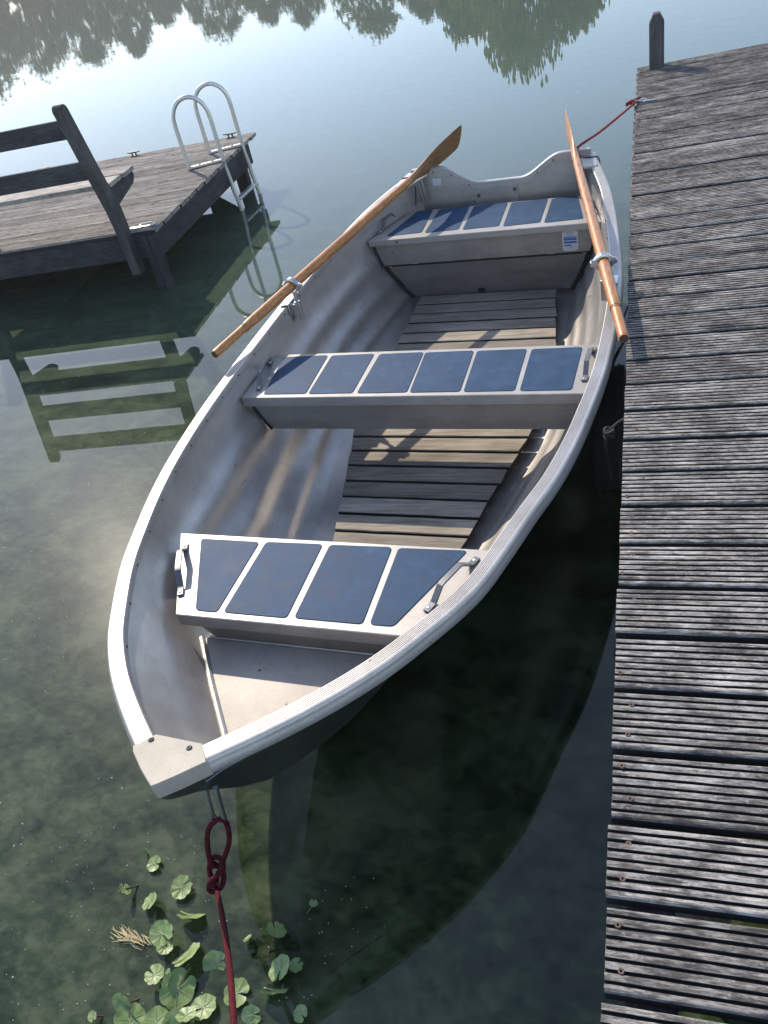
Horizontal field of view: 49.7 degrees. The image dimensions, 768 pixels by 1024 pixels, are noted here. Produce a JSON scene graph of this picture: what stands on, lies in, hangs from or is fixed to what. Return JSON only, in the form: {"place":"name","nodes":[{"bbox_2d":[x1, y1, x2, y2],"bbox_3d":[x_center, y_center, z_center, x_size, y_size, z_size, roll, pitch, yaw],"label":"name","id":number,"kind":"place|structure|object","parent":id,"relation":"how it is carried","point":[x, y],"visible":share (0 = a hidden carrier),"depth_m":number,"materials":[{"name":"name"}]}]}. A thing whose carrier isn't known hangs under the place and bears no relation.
{"place":"outdoors","nodes":[
{"label":"outdoors","id":0,"kind":"place"},
{"bbox_2d":[0,62,614,1020],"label":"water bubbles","id":1,"kind":"object","parent":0,"point":[102,596],"visible":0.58,"depth_m":3.13,"materials":[{"name":"white"}]},
{"bbox_2d":[0,0,767,1023],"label":"water","id":2,"kind":"structure","parent":0,"point":[440,808],"depth_m":2.86,"materials":[{"name":"green liquid"}]},
{"bbox_2d":[110,926,151,949],"bbox_3d":[-0.622,1.061,2.064,0.153,0.015,0.047,4,41,22],"label":"floating straw","id":3,"kind":"object","parent":2,"relation":"on","point":[131,937],"visible":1,"depth_m":2.06,"materials":[{"name":"beige plant"}]},
{"bbox_2d":[88,847,225,1023],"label":"water pennywort","id":4,"kind":"object","parent":2,"relation":"on","point":[174,998],"visible":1,"depth_m":1.94,"materials":[{"name":"green plant"}]},
{"bbox_2d":[224,899,317,1023],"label":"water pennywort","id":5,"kind":"object","parent":2,"relation":"on","point":[281,963],"visible":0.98,"depth_m":1.91,"materials":[{"name":"green plant"}]},
{"bbox_2d":[107,147,623,823],"bbox_3d":[0.117,-0.329,3.090,1.481,0.810,3.496,0,40,18],"label":"rowing boat","id":6,"kind":"object","parent":2,"relation":"on","point":[365,471],"visible":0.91,"depth_m":2.97,"materials":[{"name":"metal"}]},
{"bbox_2d":[204,817,236,1023],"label":"mooring rope","id":7,"kind":"object","parent":6,"relation":"attached to","point":[213,880],"visible":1,"depth_m":1.91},
{"bbox_2d":[211,125,461,357],"bbox_3d":[-0.133,-1.303,3.759,0.049,0.231,2.045,14,46,32],"label":"oar","id":8,"kind":"object","parent":6,"relation":"on","point":[443,150],"visible":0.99,"depth_m":3.69,"materials":[{"name":"brown wood"}]},
{"bbox_2d":[565,109,628,342],"bbox_3d":[0.840,-1.280,3.408,0.042,0.233,2.045,-6,38,11],"label":"oar","id":9,"kind":"object","parent":6,"relation":"on","point":[610,286],"visible":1,"depth_m":3.14,"materials":[{"name":"brown wood"}]},
{"label":"lake bed","id":10,"kind":"structure","parent":0,"visible":0},
{"bbox_2d":[0,132,255,288],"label":"jetty","id":11,"kind":"object","parent":10,"relation":"on","point":[172,196],"visible":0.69,"depth_m":5.96,"materials":[{"name":"grey wood"}]},
{"bbox_2d":[0,104,145,274],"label":"bench","id":12,"kind":"object","parent":11,"relation":"on","point":[109,187],"visible":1,"depth_m":5.21,"materials":[{"name":"grey wood"}]},
{"bbox_2d":[127,150,139,156],"bbox_3d":[-2.176,-3.116,7.210,0.125,0.036,0.030,0,40,18],"label":"mooring cleat","id":13,"kind":"object","parent":11,"relation":"on","point":[131,153],"visible":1,"depth_m":7.21,"materials":[{"name":"silver metal"}]},
{"bbox_2d":[130,222,155,229],"bbox_3d":[-1.595,-1.896,5.487,0.186,0.020,0.065,0,40,18],"label":"mooring ring","id":14,"kind":"object","parent":11,"relation":"on","point":[141,224],"visible":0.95,"depth_m":5.48,"materials":[{"name":"metal"}]},
{"bbox_2d":[171,81,261,210],"bbox_3d":[-1.270,-2.699,6.655,0.356,1.310,0.516,0,40,18],"label":"swim ladder","id":15,"kind":"object","parent":11,"relation":"attached to","point":[220,149],"visible":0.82,"depth_m":6.46,"materials":[{"name":"metal"}]},
{"bbox_2d":[223,132,236,138],"bbox_3d":[-1.301,-3.186,7.011,0.125,0.036,0.030,0,40,18],"label":"mooring cleat","id":16,"kind":"object","parent":11,"relation":"on","point":[231,134],"visible":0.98,"depth_m":7.00,"materials":[{"name":"silver metal"}]},
{"bbox_2d":[600,43,767,1023],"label":"jetty","id":17,"kind":"object","parent":10,"relation":"on","point":[687,875],"visible":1,"depth_m":1.93,"materials":[{"name":"grey wood"}]},
{"bbox_2d":[591,342,625,489],"bbox_3d":[0.842,-0.377,3.084,0.122,0.680,0.499,0,40,18],"label":"fender tyre","id":18,"kind":"object","parent":17,"relation":"hanging from","point":[611,410],"visible":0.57,"depth_m":2.93,"materials":[{"name":"black rubber"}]},
{"bbox_2d":[577,97,640,157],"bbox_3d":[1.185,-2.058,4.399,0.076,0.187,1.424,7,42,26],"label":"mooring rope","id":19,"kind":"object","parent":17,"relation":"attached to","point":[632,102],"visible":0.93,"depth_m":4.44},
{"bbox_2d":[603,418,623,479],"bbox_3d":[0.684,-0.193,2.494,0.049,0.181,0.083,23,51,39],"label":"rope","id":20,"kind":"object","parent":17,"relation":"hanging from","point":[608,432],"visible":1,"depth_m":2.47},
{"bbox_2d":[634,98,655,102],"bbox_3d":[1.529,-2.421,4.870,0.125,0.021,0.042,0,40,18],"label":"cleat","id":21,"kind":"object","parent":17,"relation":"attached to","point":[645,100],"visible":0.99,"depth_m":4.87,"materials":[{"name":"metal"}]},
{"bbox_2d":[649,11,663,69],"bbox_3d":[1.784,-2.919,5.426,0.092,0.615,0.092,0,40,18],"label":"mooring post","id":22,"kind":"object","parent":17,"relation":"on","point":[656,41],"visible":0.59,"depth_m":5.30,"materials":[{"name":"grey wood"}]}
]}

